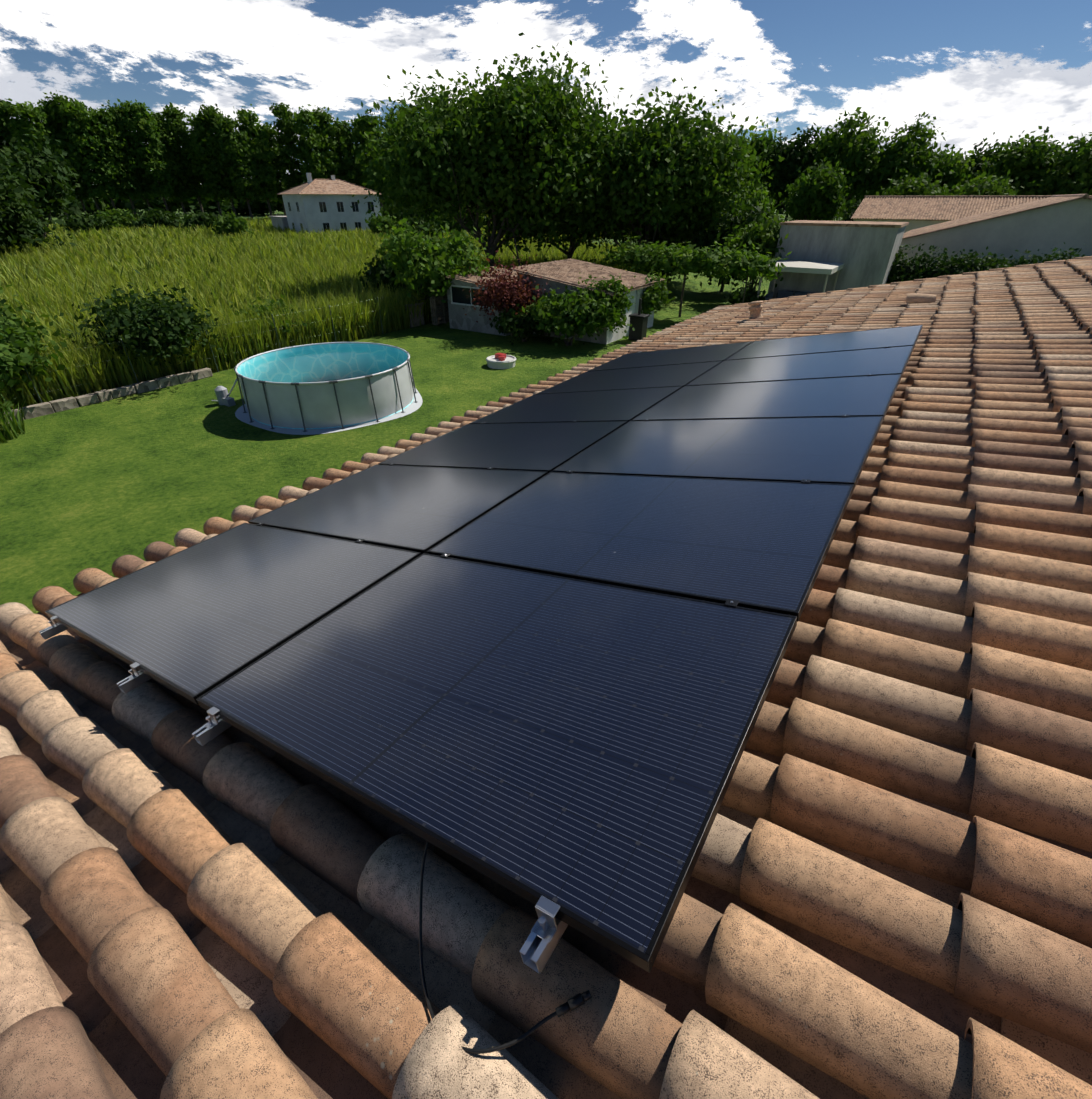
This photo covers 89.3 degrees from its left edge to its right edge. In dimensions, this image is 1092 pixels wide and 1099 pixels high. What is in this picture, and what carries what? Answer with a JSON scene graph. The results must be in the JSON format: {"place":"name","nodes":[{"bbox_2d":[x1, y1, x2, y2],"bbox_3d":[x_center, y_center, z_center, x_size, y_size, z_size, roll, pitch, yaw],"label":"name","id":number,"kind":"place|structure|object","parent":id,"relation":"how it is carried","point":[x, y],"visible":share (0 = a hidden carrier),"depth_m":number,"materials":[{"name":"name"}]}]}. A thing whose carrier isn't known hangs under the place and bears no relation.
{"place":"outdoors","nodes":[
{"label":"outdoors","id":0,"kind":"place"},
{"bbox_2d":[0,379,29,442],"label":"ornamental grass","id":1,"kind":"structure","parent":0,"point":[5,431],"depth_m":13.68,"materials":[{"name":"green plant"}]},
{"bbox_2d":[4,215,483,245],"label":"meadow grass","id":2,"kind":"structure","parent":0,"point":[258,224],"depth_m":71.64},
{"bbox_2d":[182,111,225,215],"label":"poplar","id":3,"kind":"object","parent":2,"relation":"on","point":[195,146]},
{"bbox_2d":[193,102,240,215],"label":"poplar","id":4,"kind":"object","parent":2,"relation":"on","point":[207,125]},
{"bbox_2d":[201,112,263,219],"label":"poplar","id":5,"kind":"object","parent":2,"relation":"on","point":[244,173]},
{"bbox_2d":[233,104,280,215],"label":"poplar","id":6,"kind":"object","parent":2,"relation":"on","point":[266,171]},
{"bbox_2d":[258,122,287,215],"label":"tree","id":7,"kind":"object","parent":2,"relation":"on","point":[275,151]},
{"bbox_2d":[289,104,332,183],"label":"tree","id":8,"kind":"object","parent":2,"relation":"on","point":[308,145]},
{"bbox_2d":[310,106,346,180],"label":"tree","id":9,"kind":"object","parent":2,"relation":"on","point":[323,117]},
{"bbox_2d":[330,117,361,185],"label":"tree","id":10,"kind":"object","parent":2,"relation":"on","point":[348,162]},
{"bbox_2d":[376,112,402,196],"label":"poplar","id":11,"kind":"object","parent":2,"relation":"on","point":[381,119],"visible":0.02,"depth_m":113.36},
{"bbox_2d":[0,222,632,286],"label":"meadow grass","id":12,"kind":"structure","parent":0,"point":[155,252],"depth_m":48.66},
{"bbox_2d":[0,158,77,253],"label":"bush","id":13,"kind":"object","parent":12,"relation":"on","point":[19,220],"depth_m":46.60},
{"bbox_2d":[0,236,645,402],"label":"meadow grass","id":14,"kind":"structure","parent":0,"point":[238,285],"depth_m":31.23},
{"bbox_2d":[219,287,316,339],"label":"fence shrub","id":15,"kind":"object","parent":14,"relation":"on","point":[282,303],"visible":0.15,"depth_m":21.00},
{"bbox_2d":[340,32,645,266],"bbox_3d":[-2.838,-19.178,32.752,16.996,15.958,15.846,19,37,28],"label":"tree","id":16,"kind":"object","parent":14,"relation":"on","point":[486,129],"depth_m":28.02,"materials":[{"name":"plant"}]},
{"bbox_2d":[471,97,638,261],"bbox_3d":[1.956,-25.326,39.720,16.884,10.358,14.241,19,37,28],"label":"tree","id":17,"kind":"object","parent":14,"relation":"on","point":[559,242],"depth_m":40.19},
{"bbox_2d":[243,347,402,382],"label":"pool water","id":18,"kind":"structure","parent":0,"point":[317,368],"depth_m":15.69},
{"bbox_2d":[238,363,413,428],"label":"pool wall","id":19,"kind":"structure","parent":0,"point":[319,406],"depth_m":14.23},
{"bbox_2d":[235,342,409,384],"bbox_3d":[-6.206,-5.325,15.584,4.646,0.056,4.646,19,37,28],"label":"pool rim","id":20,"kind":"object","parent":19,"relation":"on","point":[309,383],"visible":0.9,"depth_m":15.36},
{"bbox_2d":[237,344,413,428],"bbox_3d":[-6.206,-4.818,15.906,4.546,1.160,4.546,19,37,28],"label":"pool liner","id":21,"kind":"object","parent":19,"relation":"in","point":[342,365],"visible":0.25,"depth_m":17.43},
{"bbox_2d":[0,209,841,613],"bbox_3d":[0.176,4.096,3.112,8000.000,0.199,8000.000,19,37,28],"label":"terrain","id":22,"kind":"structure","parent":0,"point":[102,485],"depth_m":13.15,"materials":[{"name":"green plant"}]},
{"bbox_2d":[0,98,52,223],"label":"poplar","id":23,"kind":"object","parent":22,"relation":"on","point":[6,106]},
{"bbox_2d":[0,127,82,238],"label":"oak","id":24,"kind":"object","parent":22,"relation":"on","point":[47,167],"depth_m":55.02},
{"bbox_2d":[0,284,83,410],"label":"elder shrub","id":25,"kind":"object","parent":22,"relation":"on","point":[17,354],"visible":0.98,"depth_m":14.76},
{"bbox_2d":[3,101,81,218],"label":"poplar","id":26,"kind":"object","parent":22,"relation":"on","point":[24,111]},
{"bbox_2d":[30,102,96,214],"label":"poplar","id":27,"kind":"object","parent":22,"relation":"on","point":[54,137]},
{"bbox_2d":[37,90,102,213],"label":"poplar","id":28,"kind":"object","parent":22,"relation":"on","point":[53,104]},
{"bbox_2d":[39,196,105,217],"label":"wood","id":29,"kind":"object","parent":22,"relation":"on","point":[75,207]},
{"bbox_2d":[60,211,112,232],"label":"field tree","id":30,"kind":"object","parent":22,"relation":"on","point":[83,222],"visible":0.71,"depth_m":75.87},
{"bbox_2d":[58,197,126,214],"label":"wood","id":31,"kind":"object","parent":22,"relation":"on","point":[90,211],"visible":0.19,"depth_m":192.52,"materials":[{"name":"green plant"}]},
{"bbox_2d":[58,97,134,208],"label":"poplar","id":32,"kind":"object","parent":22,"relation":"on","point":[75,108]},
{"bbox_2d":[4,368,212,423],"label":"stone kerb","id":33,"kind":"structure","parent":22,"relation":"on","point":[45,408],"depth_m":16.33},
{"bbox_2d":[91,204,139,227],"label":"field tree","id":34,"kind":"object","parent":22,"relation":"on","point":[118,216],"visible":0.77,"depth_m":84.52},
{"bbox_2d":[84,107,152,218],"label":"poplar","id":35,"kind":"object","parent":22,"relation":"on","point":[109,119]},
{"bbox_2d":[101,98,159,210],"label":"poplar","id":36,"kind":"object","parent":22,"relation":"on","point":[116,109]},
{"bbox_2d":[113,99,177,213],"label":"poplar","id":37,"kind":"object","parent":22,"relation":"on","point":[138,116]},
{"bbox_2d":[64,269,230,365],"bbox_3d":[-12.746,-7.149,17.642,5.399,3.346,4.357,19,37,28],"label":"round shrub","id":38,"kind":"object","parent":22,"relation":"on","point":[166,321],"visible":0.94,"depth_m":16.92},
{"bbox_2d":[130,205,184,229],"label":"field tree","id":39,"kind":"object","parent":22,"relation":"on","point":[152,217],"visible":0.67,"depth_m":83.98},
{"bbox_2d":[122,185,212,214],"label":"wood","id":40,"kind":"object","parent":22,"relation":"on","point":[157,203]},
{"bbox_2d":[149,112,192,213],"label":"tree","id":41,"kind":"object","parent":22,"relation":"on","point":[181,192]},
{"bbox_2d":[161,102,208,211],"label":"poplar","id":42,"kind":"object","parent":22,"relation":"on","point":[172,113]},
{"bbox_2d":[178,203,212,213],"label":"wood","id":43,"kind":"object","parent":22,"relation":"on","point":[187,208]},
{"bbox_2d":[175,208,224,230],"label":"field tree","id":44,"kind":"object","parent":22,"relation":"on","point":[200,218],"visible":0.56,"depth_m":81.77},
{"bbox_2d":[2,294,409,402],"bbox_3d":[-13.509,-4.963,15.818,0.060,1.530,27.030,19,37,28],"label":"wire fence","id":45,"kind":"object","parent":22,"relation":"on","point":[188,362],"visible":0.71,"depth_m":18.47,"materials":[{"name":"grey metal"}]},
{"bbox_2d":[0,278,433,411],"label":"fence reeds","id":46,"kind":"object","parent":22,"relation":"on","point":[77,375],"visible":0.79,"depth_m":19.28,"materials":[{"name":"green plant"}]},
{"bbox_2d":[215,386,235,406],"bbox_3d":[-9.288,-4.447,15.972,0.546,0.500,0.320,19,37,28],"label":"pool pump","id":47,"kind":"object","parent":22,"relation":"on","point":[222,396],"visible":1,"depth_m":15.91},
{"bbox_2d":[208,209,254,236],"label":"field tree","id":48,"kind":"object","parent":22,"relation":"on","point":[232,223],"visible":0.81,"depth_m":70.35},
{"bbox_2d":[197,197,277,215],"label":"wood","id":49,"kind":"object","parent":22,"relation":"on","point":[241,209],"visible":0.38,"depth_m":182.82,"materials":[{"name":"green plant"}]},
{"bbox_2d":[233,191,283,215],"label":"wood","id":50,"kind":"object","parent":22,"relation":"on","point":[260,205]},
{"bbox_2d":[269,216,288,230],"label":"house annex","id":51,"kind":"object","parent":22,"relation":"on","point":[282,221],"visible":0.25,"depth_m":82.53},
{"bbox_2d":[268,102,303,190],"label":"tree","id":52,"kind":"object","parent":22,"relation":"on","point":[285,138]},
{"bbox_2d":[234,346,417,431],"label":"pool supports","id":53,"kind":"object","parent":22,"relation":"on","point":[336,381],"visible":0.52,"depth_m":14.39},
{"bbox_2d":[235,388,422,434],"bbox_3d":[-6.162,-4.358,16.278,5.180,0.001,5.130,19,37,28],"label":"pool base pad","id":54,"kind":"object","parent":22,"relation":"on","point":[413,406],"visible":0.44,"depth_m":14.70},
{"bbox_2d":[282,194,381,232],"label":"house walls","id":55,"kind":"structure","parent":22,"relation":"on","point":[309,216],"depth_m":77.88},
{"bbox_2d":[277,179,381,194],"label":"house roof","id":56,"kind":"structure","parent":55,"relation":"on","point":[327,186],"depth_m":77.88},
{"bbox_2d":[287,201,374,231],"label":"windows","id":57,"kind":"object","parent":55,"relation":"in","point":[340,204],"visible":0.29,"depth_m":78.56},
{"bbox_2d":[347,113,380,190],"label":"tree","id":58,"kind":"object","parent":22,"relation":"on","point":[357,132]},
{"bbox_2d":[357,108,388,206],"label":"tree","id":59,"kind":"object","parent":22,"relation":"on","point":[365,125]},
{"bbox_2d":[365,211,399,233],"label":"field tree","id":60,"kind":"object","parent":22,"relation":"on","point":[373,223],"visible":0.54,"depth_m":72.50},
{"bbox_2d":[358,252,431,301],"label":"bush","id":61,"kind":"object","parent":22,"relation":"on","point":[378,271],"visible":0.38,"depth_m":26.33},
{"bbox_2d":[381,204,413,219],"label":"field tree","id":62,"kind":"object","parent":22,"relation":"on","point":[390,214],"visible":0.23,"depth_m":93.84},
{"bbox_2d":[389,213,442,241],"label":"field tree","id":63,"kind":"object","parent":22,"relation":"on","point":[429,224],"visible":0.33,"depth_m":62.59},
{"bbox_2d":[409,203,435,221],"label":"field tree","id":64,"kind":"object","parent":22,"relation":"on","point":[426,212],"visible":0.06,"depth_m":94.17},
{"bbox_2d":[405,293,448,327],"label":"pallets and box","id":65,"kind":"object","parent":22,"relation":"on","point":[437,307],"visible":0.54,"depth_m":25.78,"materials":[{"name":"brown wood"}]},
{"bbox_2d":[373,218,495,307],"bbox_3d":[-4.854,-12.733,25.407,6.469,4.470,5.600,19,37,28],"label":"tree","id":66,"kind":"object","parent":22,"relation":"on","point":[428,264],"depth_m":24.21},
{"bbox_2d":[432,205,485,232],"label":"field tree","id":67,"kind":"object","parent":22,"relation":"on","point":[451,224],"visible":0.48,"depth_m":74.66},
{"bbox_2d":[446,278,516,335],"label":"shed annex walls","id":68,"kind":"structure","parent":22,"relation":"on","point":[459,319],"depth_m":24.57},
{"bbox_2d":[451,286,488,305],"bbox_3d":[-3.234,-11.078,24.166,2.200,0.650,0.140,19,37,28],"label":"window","id":69,"kind":"structure","parent":68,"relation":"in","point":[460,294],"depth_m":24.30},
{"bbox_2d":[450,285,492,308],"bbox_3d":[-3.270,-11.049,24.120,2.320,0.770,0.100,19,37,28],"label":"window frame","id":70,"kind":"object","parent":68,"relation":"attached to","point":[452,302],"depth_m":24.24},
{"bbox_2d":[443,266,517,289],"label":"shed roof","id":71,"kind":"structure","parent":68,"relation":"on","point":[471,278],"depth_m":24.34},
{"bbox_2d":[486,355,515,368],"bbox_3d":[-1.598,-6.712,19.761,1.098,0.263,1.098,19,37,28],"label":"lawn basin","id":72,"kind":"object","parent":22,"relation":"on","point":[493,362],"visible":0.81,"depth_m":19.45,"materials":[{"name":"white"}]},
{"bbox_2d":[463,250,550,336],"bbox_3d":[-1.503,-10.646,23.132,4.022,3.354,3.910,19,37,28],"label":"rose bush","id":73,"kind":"object","parent":22,"relation":"on","point":[500,286],"depth_m":22.51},
{"bbox_2d":[490,301,550,345],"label":"green bush","id":74,"kind":"object","parent":22,"relation":"on","point":[517,325],"depth_m":22.40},
{"bbox_2d":[518,272,608,343],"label":"shed walls","id":75,"kind":"structure","parent":22,"relation":"on","point":[601,338],"depth_m":23.00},
{"bbox_2d":[510,258,664,295],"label":"shed roof","id":76,"kind":"structure","parent":75,"relation":"on","point":[566,271],"depth_m":24.03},
{"bbox_2d":[521,285,627,345],"bbox_3d":[0.994,-9.293,22.008,4.860,2.271,3.655,19,37,28],"label":"green bush","id":77,"kind":"object","parent":22,"relation":"on","point":[580,315],"depth_m":21.21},
{"bbox_2d":[574,266,676,332],"bbox_3d":[3.498,-10.848,23.554,2.545,2.437,6.166,19,37,28],"label":"shed ivy","id":78,"kind":"object","parent":22,"relation":"on","point":[654,296],"visible":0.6,"depth_m":22.21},
{"bbox_2d":[628,299,649,340],"bbox_3d":[3.870,-9.582,23.034,0.700,1.600,0.600,19,37,28],"label":"barbecue","id":79,"kind":"object","parent":22,"relation":"on","point":[638,321],"visible":0.96,"depth_m":22.98,"materials":[{"name":"grey"}]},
{"bbox_2d":[515,76,784,275],"bbox_3d":[5.844,-20.989,35.164,16.070,13.044,15.639,19,37,28],"label":"tree","id":80,"kind":"object","parent":22,"relation":"on","point":[672,170],"depth_m":29.78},
{"bbox_2d":[631,229,704,282],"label":"bush","id":81,"kind":"object","parent":22,"relation":"on","point":[666,274],"depth_m":37.15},
{"bbox_2d":[600,230,791,316],"bbox_3d":[6.739,-13.384,27.047,9.663,3.716,3.824,19,37,28],"label":"vine","id":82,"kind":"object","parent":22,"relation":"on","point":[637,258],"depth_m":25.80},
{"bbox_2d":[680,198,781,294],"bbox_3d":[11.113,-18.247,33.604,6.512,5.266,6.784,19,37,28],"label":"bush","id":83,"kind":"object","parent":22,"relation":"on","point":[713,235],"depth_m":32.60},
{"bbox_2d":[724,282,767,304],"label":"bush","id":84,"kind":"object","parent":22,"relation":"on","point":[751,294],"visible":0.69,"depth_m":27.88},
{"bbox_2d":[710,210,792,289],"bbox_3d":[11.357,-16.038,30.489,5.023,4.591,4.381,19,37,28],"label":"bush","id":85,"kind":"object","parent":22,"relation":"on","point":[764,234],"depth_m":29.19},
{"bbox_2d":[730,173,788,219],"bbox_3d":[23.281,-39.629,64.781,9.109,7.606,9.871,19,37,28],"label":"tree","id":86,"kind":"object","parent":22,"relation":"on","point":[762,200],"visible":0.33,"depth_m":63.00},
{"bbox_2d":[741,116,781,196],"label":"tree","id":87,"kind":"object","parent":22,"relation":"on","point":[758,144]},
{"bbox_2d":[753,123,825,220],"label":"tree","id":88,"kind":"object","parent":22,"relation":"on","point":[790,174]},
{"bbox_2d":[757,270,839,297],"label":"canopy posts","id":89,"kind":"object","parent":22,"relation":"on","point":[823,288],"visible":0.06,"depth_m":27.85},
{"bbox_2d":[768,260,843,274],"bbox_3d":[12.767,-14.147,27.518,3.300,0.340,3.300,19,37,28],"label":"gazebo canvas","id":90,"kind":"object","parent":89,"relation":"on","point":[812,267],"visible":0.69,"depth_m":26.52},
{"bbox_2d":[775,154,853,220],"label":"tree","id":91,"kind":"object","parent":22,"relation":"on","point":[821,190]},
{"bbox_2d":[796,107,892,218],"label":"tree","id":92,"kind":"object","parent":22,"relation":"on","point":[857,152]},
{"bbox_2d":[834,191,886,220],"bbox_3d":[34.692,-35.749,60.334,8.965,5.833,7.918,19,37,28],"label":"tree","id":93,"kind":"object","parent":22,"relation":"on","point":[850,212],"visible":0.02,"depth_m":59.61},
{"bbox_2d":[846,112,955,202],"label":"tree","id":94,"kind":"object","parent":22,"relation":"on","point":[910,152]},
{"bbox_2d":[876,168,959,195],"bbox_3d":[42.138,-38.895,63.069,8.690,8.173,8.569,19,37,28],"label":"tree","id":95,"kind":"object","parent":22,"relation":"on","point":[913,186],"visible":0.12,"depth_m":60.92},
{"bbox_2d":[931,147,981,195],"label":"tree","id":96,"kind":"object","parent":22,"relation":"on","point":[953,179],"visible":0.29,"depth_m":71.56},
{"bbox_2d":[958,132,1000,179],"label":"tree","id":97,"kind":"object","parent":22,"relation":"on","point":[978,160],"visible":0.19,"depth_m":73.04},
{"bbox_2d":[886,242,1085,283],"bbox_3d":[26.052,-12.012,25.369,21.074,3.584,3.851,19,37,28],"label":"hedge","id":98,"kind":"object","parent":22,"relation":"on","point":[972,261],"depth_m":27.83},
{"bbox_2d":[949,163,1023,195],"bbox_3d":[48.529,-38.451,62.160,9.047,8.428,9.711,19,37,28],"label":"tree","id":99,"kind":"object","parent":22,"relation":"on","point":[980,187],"visible":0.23,"depth_m":59.97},
{"bbox_2d":[976,126,1079,195],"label":"tree","id":100,"kind":"object","parent":22,"relation":"on","point":[1021,161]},
{"bbox_2d":[1017,124,1091,194],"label":"tree","id":101,"kind":"object","parent":22,"relation":"on","point":[1073,175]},
{"bbox_2d":[0,0,1091,184],"bbox_3d":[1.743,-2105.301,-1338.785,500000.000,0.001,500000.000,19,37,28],"label":"cloud","id":102,"kind":"structure","parent":0,"point":[338,64],"depth_m":12234.40,"materials":[{"name":"white"}]},
{"bbox_2d":[0,0,1091,171],"label":"sky","id":103,"kind":"structure","parent":0,"point":[851,37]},
{"bbox_2d":[606,287,653,343],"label":"shed wall","id":104,"kind":"structure","parent":0,"point":[612,337],"depth_m":23.50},
{"bbox_2d":[635,287,644,313],"bbox_3d":[4.089,-10.531,24.246,0.030,1.900,0.850,19,37,28],"label":"shed door","id":105,"kind":"structure","parent":104,"relation":"in","point":[639,293],"depth_m":23.89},
{"bbox_2d":[765,290,812,299],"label":"sofa cushions","id":106,"kind":"object","parent":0,"point":[783,294],"visible":0.33,"depth_m":29.19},
{"bbox_2d":[768,225,905,298],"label":"garage block walls","id":107,"kind":"structure","parent":0,"point":[865,256],"depth_m":27.96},
{"bbox_2d":[779,220,908,227],"bbox_3d":[15.555,-16.981,28.791,5.560,0.120,4.160,19,37,28],"label":"roof edge","id":108,"kind":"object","parent":107,"relation":"on","point":[849,223],"depth_m":27.75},
{"bbox_2d":[854,218,950,232],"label":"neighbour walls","id":109,"kind":"structure","parent":0,"point":[915,224],"depth_m":49.84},
{"bbox_2d":[851,195,1091,220],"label":"tiled roof","id":110,"kind":"structure","parent":109,"relation":"on","point":[921,207],"depth_m":50.29,"materials":[{"name":"tile"}]},
{"bbox_2d":[718,256,1091,306],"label":"roof verge tiles","id":111,"kind":"object","parent":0,"point":[966,273],"visible":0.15,"depth_m":11.10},
{"bbox_2d":[898,198,1091,264],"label":"wing walls","id":112,"kind":"structure","parent":0,"point":[1044,230],"depth_m":29.61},
{"bbox_2d":[902,194,1091,238],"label":"tiled roof","id":113,"kind":"structure","parent":112,"relation":"on","point":[1041,203],"depth_m":33.03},
{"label":"house walls","id":114,"kind":"object","parent":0,"visible":0},
{"bbox_2d":[0,258,1091,1098],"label":"roof tiles","id":115,"kind":"object","parent":114,"relation":"on","point":[886,892],"visible":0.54,"depth_m":1.40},
{"bbox_2d":[39,595,809,973],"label":"mounting rails","id":116,"kind":"object","parent":115,"relation":"on","point":[535,951],"visible":0.08,"depth_m":1.10,"materials":[{"name":"silver metal"}]},
{"bbox_2d":[48,326,901,943],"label":"end clamps","id":117,"kind":"object","parent":116,"relation":"attached to","point":[546,910],"visible":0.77,"depth_m":1.08,"materials":[{"name":"silver metal"}]},
{"bbox_2d":[45,325,922,972],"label":"solar panel frames","id":118,"kind":"structure","parent":115,"relation":"on","point":[627,951],"depth_m":1.96,"materials":[{"name":"metal"}]},
{"bbox_2d":[48,325,920,952],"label":"solar panels","id":119,"kind":"object","parent":118,"relation":"in","point":[568,743],"visible":1,"depth_m":2.19,"materials":[{"name":"glass"}]},
{"bbox_2d":[257,346,889,606],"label":"mid clamps","id":120,"kind":"object","parent":118,"relation":"attached to","point":[733,604],"visible":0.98,"depth_m":3.02,"materials":[{"name":"black"}]},
{"bbox_2d":[419,841,591,1053],"bbox_3d":[-0.186,0.814,1.283,0.288,0.114,0.623,-17,36,-24],"label":"cable","id":121,"kind":"object","parent":115,"relation":"on","point":[575,1002],"visible":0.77,"depth_m":1.08,"materials":[{"name":"black"}]},
{"bbox_2d":[748,293,936,318],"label":"roof vents","id":122,"kind":"object","parent":115,"relation":"on","point":[755,307],"visible":0.92,"depth_m":8.51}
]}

